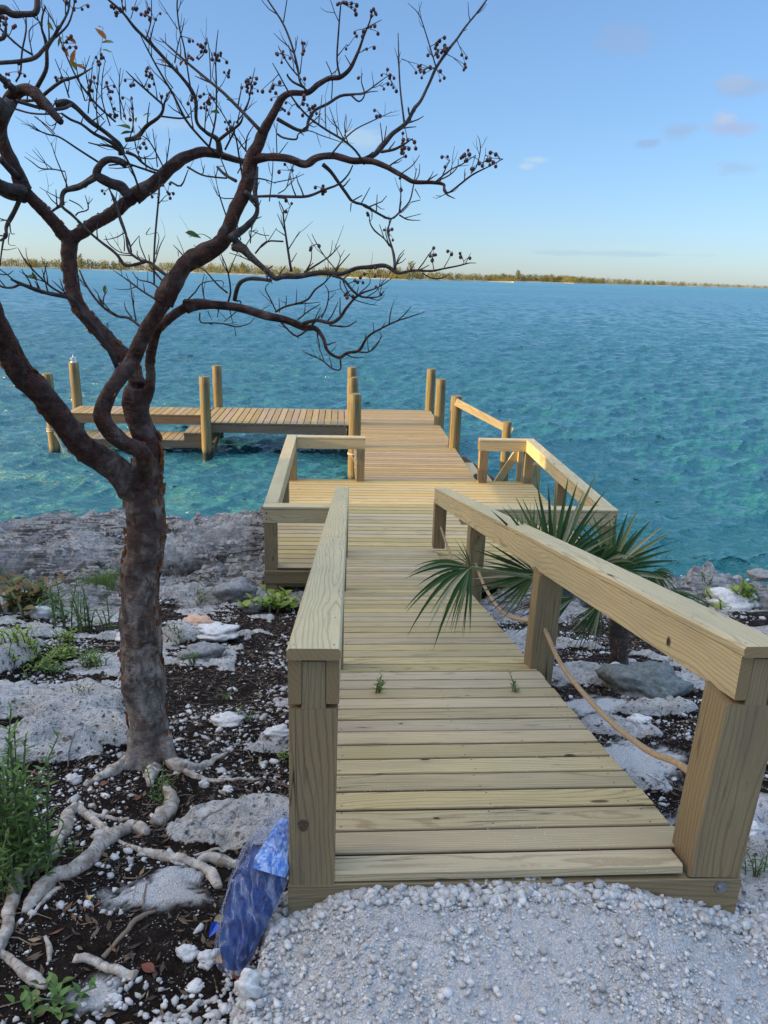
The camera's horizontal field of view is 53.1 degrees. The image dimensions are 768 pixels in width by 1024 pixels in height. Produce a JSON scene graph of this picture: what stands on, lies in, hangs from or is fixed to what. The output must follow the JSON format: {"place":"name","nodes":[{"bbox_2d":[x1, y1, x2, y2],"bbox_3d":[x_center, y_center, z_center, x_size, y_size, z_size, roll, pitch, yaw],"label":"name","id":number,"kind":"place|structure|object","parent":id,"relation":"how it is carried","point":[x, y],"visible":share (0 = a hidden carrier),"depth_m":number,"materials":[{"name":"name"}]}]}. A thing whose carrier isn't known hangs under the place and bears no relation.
{"place":"outdoors","nodes":[
{"label":"outdoors","id":0,"kind":"place"},
{"bbox_2d":[0,266,513,282],"bbox_3d":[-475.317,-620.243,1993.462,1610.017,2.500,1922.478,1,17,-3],"label":"shore","id":1,"kind":"structure","parent":0,"point":[276,275],"depth_m":1559.72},
{"bbox_2d":[77,254,85,266],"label":"feathery tree","id":2,"kind":"object","parent":1,"relation":"on","point":[80,259],"visible":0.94,"depth_m":2076.48,"materials":[{"name":"green plant"}]},
{"bbox_2d":[240,262,246,272],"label":"feathery tree","id":3,"kind":"object","parent":1,"relation":"on","point":[242,266],"visible":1,"depth_m":1584.87,"materials":[{"name":"green plant"}]},
{"bbox_2d":[0,257,515,281],"bbox_3d":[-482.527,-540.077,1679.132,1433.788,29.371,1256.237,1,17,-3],"label":"shrubs","id":4,"kind":"object","parent":1,"relation":"on","point":[210,268],"visible":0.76,"depth_m":1589.10,"materials":[{"name":"green plant"}]},
{"bbox_2d":[407,260,414,278],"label":"feathery tree","id":5,"kind":"object","parent":1,"relation":"on","point":[410,267],"visible":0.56,"depth_m":1143.01,"materials":[{"name":"green plant"}]},
{"bbox_2d":[0,504,767,1023],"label":"ground","id":6,"kind":"structure","parent":0,"point":[206,552],"depth_m":3.25,"materials":[{"name":"stone"}]},
{"bbox_2d":[0,702,49,880],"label":"leafy plant","id":7,"kind":"object","parent":6,"relation":"on","point":[18,816],"visible":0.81,"depth_m":2.69,"materials":[{"name":"green plant"}]},
{"bbox_2d":[0,720,63,880],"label":"leafy plant","id":8,"kind":"object","parent":6,"relation":"on","point":[48,845],"visible":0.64,"depth_m":2.75,"materials":[{"name":"green plant"}]},
{"bbox_2d":[0,570,64,617],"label":"leafy plant","id":9,"kind":"object","parent":6,"relation":"on","point":[14,596],"visible":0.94,"depth_m":7.57,"materials":[{"name":"green plant"}]},
{"bbox_2d":[3,576,65,611],"bbox_3d":[-3.398,0.839,7.595,0.606,0.399,0.405,13,20,32],"label":"leafy plant","id":10,"kind":"object","parent":6,"relation":"on","point":[44,597],"visible":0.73,"depth_m":7.56,"materials":[{"name":"green plant"}]},
{"bbox_2d":[0,819,70,900],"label":"leafy plant","id":11,"kind":"object","parent":6,"relation":"on","point":[11,880],"visible":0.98,"depth_m":2.68,"materials":[{"name":"green plant"}]},
{"bbox_2d":[28,605,51,618],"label":"rock","id":12,"kind":"object","parent":6,"relation":"on","point":[39,612],"visible":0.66,"depth_m":7.42,"materials":[{"name":"white stone"}]},
{"bbox_2d":[36,1008,46,1017],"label":"fallen leaf","id":13,"kind":"object","parent":6,"relation":"on","point":[41,1013],"visible":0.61,"depth_m":2.21,"materials":[{"name":"brown plant"}]},
{"bbox_2d":[43,935,52,961],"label":"dead branch","id":14,"kind":"object","parent":6,"relation":"on","point":[49,947],"visible":1,"depth_m":2.43,"materials":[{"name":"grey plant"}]},
{"bbox_2d":[31,603,65,614],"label":"rock","id":15,"kind":"object","parent":6,"relation":"on","point":[56,613],"visible":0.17,"depth_m":7.61,"materials":[{"name":"white stone"}]},
{"bbox_2d":[0,621,98,680],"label":"leafy plant","id":16,"kind":"object","parent":6,"relation":"on","point":[31,644],"visible":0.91,"depth_m":5.68,"materials":[{"name":"green plant"}]},
{"bbox_2d":[4,971,96,1021],"bbox_3d":[-0.962,1.397,2.240,0.199,0.121,0.191,9,18,23],"label":"leafy plant","id":17,"kind":"object","parent":6,"relation":"on","point":[55,998],"visible":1,"depth_m":2.22,"materials":[{"name":"green plant"}]},
{"bbox_2d":[35,656,65,675],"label":"leafy plant","id":18,"kind":"object","parent":6,"relation":"on","point":[54,669],"visible":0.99,"depth_m":5.56,"materials":[{"name":"green plant"}]},
{"bbox_2d":[44,623,78,643],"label":"leafy plant","id":19,"kind":"object","parent":6,"relation":"on","point":[67,637],"visible":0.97,"depth_m":6.42,"materials":[{"name":"green plant"}]},
{"bbox_2d":[47,637,77,661],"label":"leafy plant","id":20,"kind":"object","parent":6,"relation":"on","point":[67,653],"visible":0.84,"depth_m":5.94,"materials":[{"name":"green plant"}]},
{"bbox_2d":[56,836,81,855],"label":"leafy plant","id":21,"kind":"object","parent":6,"relation":"on","point":[72,846],"visible":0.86,"depth_m":2.96,"materials":[{"name":"green plant"}]},
{"bbox_2d":[44,576,95,631],"bbox_3d":[-2.906,0.857,7.100,0.446,0.553,0.342,-6,19,-24],"label":"leafy plant","id":22,"kind":"object","parent":6,"relation":"on","point":[62,616],"visible":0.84,"depth_m":7.10,"materials":[{"name":"green plant"}]},
{"bbox_2d":[66,773,81,781],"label":"rock","id":23,"kind":"object","parent":6,"relation":"on","point":[73,777],"visible":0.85,"depth_m":3.70,"materials":[{"name":"white stone"}]},
{"bbox_2d":[67,683,94,694],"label":"leafy plant","id":24,"kind":"object","parent":6,"relation":"on","point":[79,688],"visible":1,"depth_m":4.59,"materials":[{"name":"green plant"}]},
{"bbox_2d":[83,900,92,907],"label":"rock","id":25,"kind":"object","parent":6,"relation":"on","point":[87,904],"visible":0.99,"depth_m":2.64,"materials":[{"name":"white stone"}]},
{"bbox_2d":[59,564,119,596],"bbox_3d":[-3.146,0.783,8.569,0.993,0.515,0.693,1,17,-3],"label":"grass tuft","id":26,"kind":"object","parent":6,"relation":"on","point":[105,581],"visible":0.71,"depth_m":8.51,"materials":[{"name":"green plant"}]},
{"bbox_2d":[72,644,109,669],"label":"leafy plant","id":27,"kind":"object","parent":6,"relation":"on","point":[88,662],"visible":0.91,"depth_m":5.77,"materials":[{"name":"green plant"}]},
{"bbox_2d":[68,589,117,632],"bbox_3d":[-2.661,0.911,6.971,0.433,0.503,0.283,9,18,22],"label":"leafy plant","id":28,"kind":"object","parent":6,"relation":"on","point":[78,615],"visible":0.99,"depth_m":7.01,"materials":[{"name":"green plant"}]},
{"bbox_2d":[72,952,138,980],"bbox_3d":[-0.860,1.404,2.374,0.226,0.043,0.040,7,18,16],"label":"dead branch","id":29,"kind":"object","parent":6,"relation":"on","point":[120,971],"visible":0.98,"depth_m":2.37,"materials":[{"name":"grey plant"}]},
{"bbox_2d":[105,993,121,1005],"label":"rock","id":30,"kind":"object","parent":6,"relation":"on","point":[112,999],"visible":1,"depth_m":2.25,"materials":[{"name":"white stone"}]},
{"bbox_2d":[115,633,119,640],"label":"rock","id":31,"kind":"object","parent":6,"relation":"on","point":[117,638],"visible":0.16,"depth_m":6.48,"materials":[{"name":"white stone"}]},
{"bbox_2d":[101,909,156,958],"bbox_3d":[-0.841,1.375,2.522,0.042,0.047,0.247,9,18,22],"label":"dead branch","id":32,"kind":"object","parent":6,"relation":"on","point":[121,936],"visible":0.99,"depth_m":2.51,"materials":[{"name":"wood"}]},
{"bbox_2d":[142,883,146,908],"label":"dead branch","id":33,"kind":"object","parent":6,"relation":"on","point":[144,894],"visible":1,"depth_m":2.70,"materials":[{"name":"grey wood"}]},
{"bbox_2d":[141,962,153,972],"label":"fallen leaf","id":34,"kind":"object","parent":6,"relation":"on","point":[148,967],"visible":1,"depth_m":2.36,"materials":[{"name":"red plant"}]},
{"bbox_2d":[143,761,167,807],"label":"leafy plant","id":35,"kind":"object","parent":6,"relation":"on","point":[160,796],"visible":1,"depth_m":3.43,"materials":[{"name":"green plant"}]},
{"bbox_2d":[156,773,177,785],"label":"leafy plant","id":36,"kind":"object","parent":6,"relation":"on","point":[165,782],"visible":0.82,"depth_m":3.61,"materials":[{"name":"green plant"}]},
{"bbox_2d":[163,621,184,645],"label":"leafy plant","id":37,"kind":"object","parent":6,"relation":"on","point":[176,627],"visible":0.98,"depth_m":6.46,"materials":[{"name":"green plant"}]},
{"bbox_2d":[175,944,200,962],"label":"rock","id":38,"kind":"object","parent":6,"relation":"on","point":[187,953],"visible":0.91,"depth_m":2.42,"materials":[{"name":"white stone"}]},
{"bbox_2d":[178,644,199,667],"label":"leafy plant","id":39,"kind":"object","parent":6,"relation":"on","point":[193,658],"visible":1,"depth_m":5.82,"materials":[{"name":"green plant"}]},
{"bbox_2d":[170,1000,216,1019],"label":"dead branch","id":40,"kind":"object","parent":6,"relation":"on","point":[188,1010],"visible":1,"depth_m":2.23,"materials":[{"name":"beige plant"}]},
{"bbox_2d":[185,978,204,992],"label":"rock","id":41,"kind":"object","parent":6,"relation":"on","point":[195,985],"visible":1,"depth_m":2.31,"materials":[{"name":"white stone"}]},
{"bbox_2d":[182,614,214,625],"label":"rock","id":42,"kind":"object","parent":6,"relation":"on","point":[195,619],"visible":0.65,"depth_m":6.64,"materials":[{"name":"beige stone"}]},
{"bbox_2d":[191,583,206,605],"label":"leafy plant","id":43,"kind":"object","parent":6,"relation":"on","point":[200,595],"visible":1,"depth_m":8.21,"materials":[{"name":"green plant"}]},
{"bbox_2d":[177,641,225,661],"bbox_3d":[-1.431,1.107,6.048,0.378,0.173,0.267,-7,19,-27],"label":"rock","id":44,"kind":"object","parent":6,"relation":"on","point":[206,651],"visible":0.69,"depth_m":5.97,"materials":[{"name":"grey stone"}]},
{"bbox_2d":[198,780,209,787],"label":"rock","id":45,"kind":"object","parent":6,"relation":"on","point":[204,784],"visible":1,"depth_m":3.69,"materials":[{"name":"white stone"}]},
{"bbox_2d":[197,948,219,969],"bbox_3d":[-0.546,1.402,2.411,0.079,0.071,0.061,-10,21,-34],"label":"rock","id":46,"kind":"object","parent":6,"relation":"on","point":[205,959],"visible":0.87,"depth_m":2.39,"materials":[{"name":"white stone"}]},
{"bbox_2d":[187,800,231,825],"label":"dead branch","id":47,"kind":"object","parent":6,"relation":"on","point":[208,814],"visible":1,"depth_m":3.17,"materials":[{"name":"grey wood"}]},
{"bbox_2d":[213,953,221,963],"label":"fallen leaf","id":48,"kind":"object","parent":6,"relation":"on","point":[218,959],"visible":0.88,"depth_m":2.39,"materials":[{"name":"beige plant"}]},
{"bbox_2d":[196,621,239,641],"bbox_3d":[-1.452,1.024,6.605,0.429,0.146,0.336,1,17,-3],"label":"rock","id":49,"kind":"object","parent":6,"relation":"on","point":[216,631],"visible":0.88,"depth_m":6.51,"materials":[{"name":"white stone"}]},
{"bbox_2d":[193,846,246,855],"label":"dead branch","id":50,"kind":"object","parent":6,"relation":"on","point":[220,850],"visible":0.92,"depth_m":3.00,"materials":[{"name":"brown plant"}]},
{"bbox_2d":[210,711,244,726],"bbox_3d":[-0.924,1.232,4.528,0.207,0.083,0.161,1,17,-3],"label":"rock","id":51,"kind":"object","parent":6,"relation":"on","point":[229,719],"visible":0.92,"depth_m":4.49,"materials":[{"name":"white stone"}]},
{"bbox_2d":[222,785,233,792],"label":"rock","id":52,"kind":"object","parent":6,"relation":"on","point":[227,788],"visible":0.98,"depth_m":3.61,"materials":[{"name":"white stone"}]},
{"bbox_2d":[212,576,257,602],"bbox_3d":[-1.598,0.850,8.247,0.431,0.289,0.398,8,18,20],"label":"rock","id":53,"kind":"object","parent":6,"relation":"on","point":[237,589],"visible":0.82,"depth_m":8.13,"materials":[{"name":"grey stone"}]},
{"bbox_2d":[236,706,258,720],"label":"leafy plant","id":54,"kind":"object","parent":6,"relation":"on","point":[247,713],"visible":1,"depth_m":4.56,"materials":[{"name":"green plant"}]},
{"bbox_2d":[0,0,502,989],"label":"bare tree","id":55,"kind":"object","parent":6,"relation":"on","point":[136,482],"visible":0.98,"depth_m":3.20,"materials":[{"name":"brown plant"}]},
{"bbox_2d":[239,601,263,612],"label":"rock","id":56,"kind":"object","parent":6,"relation":"on","point":[252,607],"visible":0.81,"depth_m":7.88,"materials":[{"name":"grey stone"}]},
{"bbox_2d":[236,584,296,612],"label":"leafy plant","id":57,"kind":"object","parent":6,"relation":"on","point":[265,601],"visible":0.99,"depth_m":7.91,"materials":[{"name":"green plant"}]},
{"bbox_2d":[263,724,288,740],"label":"rock","id":58,"kind":"object","parent":6,"relation":"on","point":[277,732],"visible":0.94,"depth_m":4.21,"materials":[{"name":"white stone"}]},
{"bbox_2d":[276,750,288,760],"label":"leafy plant","id":59,"kind":"object","parent":6,"relation":"on","point":[281,755],"visible":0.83,"depth_m":4.07,"materials":[{"name":"green plant"}]},
{"bbox_2d":[267,588,301,610],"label":"leafy plant","id":60,"kind":"object","parent":6,"relation":"on","point":[289,606],"visible":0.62,"depth_m":8.02,"materials":[{"name":"green plant"}]},
{"bbox_2d":[0,626,766,1020],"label":"fallen twigs","id":61,"kind":"object","parent":6,"relation":"on","point":[236,780],"depth_m":3.85,"materials":[{"name":"wood"}]},
{"bbox_2d":[0,604,767,1023],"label":"leaf litter","id":62,"kind":"object","parent":6,"relation":"on","point":[128,956],"visible":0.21,"depth_m":3.68,"materials":[{"name":"brown plant"}]},
{"bbox_2d":[0,600,767,1023],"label":"stone chips","id":63,"kind":"object","parent":6,"relation":"on","point":[60,904],"visible":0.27,"depth_m":4.02,"materials":[{"name":"white stone"}]},
{"bbox_2d":[13,896,767,1023],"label":"rubble","id":64,"kind":"object","parent":6,"relation":"on","point":[231,1007],"visible":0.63,"depth_m":2.21,"materials":[{"name":"white stone"}]},
{"bbox_2d":[231,971,239,978],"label":"fallen leaf","id":65,"kind":"object","parent":64,"relation":"on","point":[233,974],"visible":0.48,"depth_m":2.35,"materials":[{"name":"red plant"}]},
{"bbox_2d":[209,807,288,973],"bbox_3d":[-0.385,1.175,2.386,0.345,0.393,0.170,-14,23,-42],"label":"plastic bag","id":66,"kind":"object","parent":64,"relation":"on","point":[259,882],"visible":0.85,"depth_m":2.33,"materials":[{"name":"blue"}]},
{"bbox_2d":[263,435,617,607],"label":"platform","id":67,"kind":"structure","parent":6,"relation":"on","point":[390,514],"depth_m":10.01,"materials":[{"name":"brown wood"}]},
{"bbox_2d":[237,877,767,1023],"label":"gravel","id":68,"kind":"structure","parent":6,"relation":"on","point":[598,891],"depth_m":2.26,"materials":[{"name":"white gravel"}]},
{"bbox_2d":[234,968,262,1001],"bbox_3d":[-0.375,1.318,2.133,0.081,0.119,0.067,1,17,-3],"label":"rock","id":69,"kind":"object","parent":68,"relation":"on","point":[246,986],"visible":0.91,"depth_m":2.11,"materials":[{"name":"white stone"}]},
{"bbox_2d":[286,487,767,915],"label":"boardwalk ramp","id":70,"kind":"structure","parent":6,"relation":"on","point":[451,757],"depth_m":2.83,"materials":[{"name":"brown wood"}]},
{"bbox_2d":[372,672,385,692],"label":"leafy plant","id":71,"kind":"object","parent":70,"relation":"on","point":[379,688],"visible":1,"depth_m":4.00,"materials":[{"name":"green plant"}]},
{"bbox_2d":[508,671,518,691],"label":"leafy plant","id":72,"kind":"object","parent":70,"relation":"on","point":[514,688],"visible":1,"depth_m":4.06,"materials":[{"name":"green plant"}]},
{"bbox_2d":[440,526,687,772],"bbox_3d":[0.847,0.536,5.697,0.054,1.251,6.325,0,17,-4],"label":"rope","id":73,"kind":"object","parent":70,"relation":"attached to","point":[679,764],"visible":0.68,"depth_m":3.63,"materials":[{"name":"beige fabric"}]},
{"bbox_2d":[405,473,723,664],"bbox_3d":[1.181,0.577,5.386,2.396,1.720,0.887,-4,18,-18],"label":"fan palm","id":74,"kind":"object","parent":6,"relation":"on","point":[614,551],"visible":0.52,"depth_m":5.28,"materials":[{"name":"green plant"}]},
{"bbox_2d":[627,713,651,723],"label":"rock","id":75,"kind":"object","parent":6,"relation":"on","point":[639,718],"visible":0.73,"depth_m":4.64,"materials":[{"name":"white stone"}]},
{"bbox_2d":[595,660,693,698],"bbox_3d":[1.775,1.156,5.247,0.612,0.258,0.459,1,17,-3],"label":"rock","id":76,"kind":"object","parent":6,"relation":"on","point":[649,679],"visible":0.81,"depth_m":5.14,"materials":[{"name":"grey stone"}]},
{"bbox_2d":[700,571,714,584],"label":"leafy plant","id":77,"kind":"object","parent":6,"relation":"on","point":[702,576],"visible":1,"depth_m":9.17,"materials":[{"name":"green plant"}]},
{"bbox_2d":[702,575,756,609],"bbox_3d":[4.048,0.964,8.902,0.686,0.431,0.404,-2,17,-12],"label":"leafy plant","id":78,"kind":"object","parent":6,"relation":"on","point":[745,589],"visible":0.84,"depth_m":8.94,"materials":[{"name":"green plant"}]},
{"bbox_2d":[705,587,760,609],"bbox_3d":[4.113,1.044,9.004,0.745,0.284,0.531,1,17,-3],"label":"rock","id":79,"kind":"object","parent":6,"relation":"on","point":[731,598],"visible":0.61,"depth_m":8.87,"materials":[{"name":"white stone"}]},
{"bbox_2d":[740,848,760,876],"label":"leafy plant","id":80,"kind":"object","parent":6,"relation":"on","point":[752,861],"visible":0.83,"depth_m":2.89,"materials":[{"name":"green plant"}]},
{"bbox_2d":[747,588,765,609],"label":"leafy plant","id":81,"kind":"object","parent":6,"relation":"on","point":[755,591],"visible":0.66,"depth_m":8.89,"materials":[{"name":"green plant"}]},
{"bbox_2d":[746,568,767,581],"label":"rock","id":82,"kind":"object","parent":6,"relation":"on","point":[757,574],"visible":1,"depth_m":8.68,"materials":[{"name":"grey stone"}]},
{"bbox_2d":[750,820,763,835],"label":"rock","id":83,"kind":"object","parent":6,"relation":"on","point":[756,829],"visible":0.48,"depth_m":3.02,"materials":[{"name":"white stone"}]},
{"bbox_2d":[753,849,767,876],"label":"leafy plant","id":84,"kind":"object","parent":6,"relation":"on","point":[761,866],"visible":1,"depth_m":2.90,"materials":[{"name":"green plant"}]},
{"bbox_2d":[0,267,767,584],"bbox_3d":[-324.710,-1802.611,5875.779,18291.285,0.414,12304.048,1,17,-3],"label":"water","id":85,"kind":"structure","parent":0,"point":[650,402],"depth_m":29.60,"materials":[{"name":"teal liquid"}]},
{"bbox_2d":[42,373,60,452],"bbox_3d":[-6.933,-1.313,16.193,0.231,3.186,0.238,1,17,-3],"label":"piling","id":86,"kind":"object","parent":85,"relation":"in","point":[54,444],"visible":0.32,"depth_m":16.02,"materials":[{"name":"beige wood"}]},
{"bbox_2d":[46,428,66,453],"bbox_3d":[-6.810,-1.485,16.116,0.480,0.649,0.253,4,17,8],"label":"mooring rope","id":87,"kind":"object","parent":86,"relation":"attached to","point":[57,438],"visible":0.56,"depth_m":15.98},
{"bbox_2d":[68,362,84,428],"bbox_3d":[-7.183,-1.922,18.160,0.234,3.186,0.249,1,17,-3],"label":"piling","id":88,"kind":"object","parent":85,"relation":"in","point":[75,384],"visible":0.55,"depth_m":17.76,"materials":[{"name":"beige wood"}]},
{"bbox_2d":[70,355,76,362],"bbox_3d":[-7.136,-3.527,17.662,0.140,0.174,0.140,1,17,-3],"label":"dock light","id":89,"kind":"object","parent":88,"relation":"on","point":[73,359],"visible":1,"depth_m":17.63,"materials":[{"name":"white plastic"}]},
{"bbox_2d":[199,376,212,460],"bbox_3d":[-3.762,-1.282,16.382,0.226,3.185,0.225,1,17,-3],"label":"piling","id":90,"kind":"object","parent":85,"relation":"in","point":[205,412],"visible":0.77,"depth_m":16.09,"materials":[{"name":"beige wood"}]},
{"bbox_2d":[71,406,348,453],"bbox_3d":[-3.904,-1.868,17.387,6.280,0.688,2.100,1,17,-3],"label":"side dock","id":91,"kind":"object","parent":90,"relation":"attached to","point":[230,420],"visible":0.62,"depth_m":16.99,"materials":[{"name":"brown wood"}]},
{"bbox_2d":[212,365,223,437],"bbox_3d":[-3.972,-1.925,18.501,0.237,3.166,0.231,1,17,-3],"label":"piling","id":92,"kind":"object","parent":85,"relation":"in","point":[217,385],"visible":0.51,"depth_m":18.10,"materials":[{"name":"beige wood"}]},
{"bbox_2d":[347,367,356,431],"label":"piling","id":93,"kind":"object","parent":85,"relation":"in","point":[352,371],"visible":0.23,"depth_m":18.23,"materials":[{"name":"beige wood"}]},
{"bbox_2d":[347,377,357,456],"bbox_3d":[-0.694,-1.361,16.924,0.236,3.186,0.230,1,17,-3],"label":"piling","id":94,"kind":"object","parent":85,"relation":"in","point":[352,384],"visible":0.27,"depth_m":16.43,"materials":[{"name":"beige wood"}]},
{"bbox_2d":[348,393,361,479],"bbox_3d":[-0.579,-0.655,14.626,0.247,3.186,0.250,1,17,-3],"label":"piling","id":95,"kind":"object","parent":85,"relation":"in","point":[354,414],"visible":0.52,"depth_m":14.23,"materials":[{"name":"brown wood"}]},
{"bbox_2d":[346,409,475,480],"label":"pier","id":96,"kind":"structure","parent":85,"relation":"on","point":[406,444],"depth_m":14.30,"materials":[{"name":"brown wood"}]},
{"bbox_2d":[454,398,540,489],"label":"water stairs","id":97,"kind":"structure","parent":96,"relation":"attached to","point":[514,457],"depth_m":12.80,"materials":[{"name":"brown wood"}]},
{"bbox_2d":[425,368,435,414],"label":"piling","id":98,"kind":"object","parent":85,"relation":"in","point":[430,389],"visible":0.44,"depth_m":18.44,"materials":[{"name":"beige wood"}]},
{"bbox_2d":[434,378,445,430],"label":"piling","id":99,"kind":"object","parent":85,"relation":"in","point":[439,412],"visible":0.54,"depth_m":16.64,"materials":[{"name":"beige wood"}]},
{"bbox_2d":[448,395,462,453],"bbox_3d":[1.304,-0.649,14.797,0.239,3.176,0.234,1,17,-3],"label":"piling","id":100,"kind":"object","parent":85,"relation":"in","point":[455,427],"visible":0.44,"depth_m":14.41,"materials":[{"name":"beige wood"}]},
{"bbox_2d":[499,421,511,480],"bbox_3d":[2.220,-0.304,14.397,0.190,2.801,0.180,1,17,-3],"label":"piling","id":101,"kind":"object","parent":85,"relation":"in","point":[505,456],"visible":0.35,"depth_m":14.04,"materials":[{"name":"brown wood"}]},
{"bbox_2d":[0,0,767,287],"label":"sky","id":102,"kind":"structure","parent":0,"point":[630,137],"materials":[{"name":"blue"}]},
{"bbox_2d":[499,280,767,288],"bbox_3d":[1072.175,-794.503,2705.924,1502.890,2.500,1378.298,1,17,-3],"label":"shore","id":103,"kind":"structure","parent":0,"point":[637,284],"depth_m":2440.09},
{"bbox_2d":[515,269,520,279],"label":"feathery tree","id":104,"kind":"object","parent":103,"relation":"on","point":[517,275],"visible":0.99,"depth_m":2415.05,"materials":[{"name":"green plant"}]},
{"bbox_2d":[493,273,767,287],"bbox_3d":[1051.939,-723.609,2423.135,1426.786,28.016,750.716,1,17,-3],"label":"shrubs","id":105,"kind":"object","parent":103,"relation":"on","point":[558,278],"visible":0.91,"depth_m":2427.75,"materials":[{"name":"green plant"}]}
]}

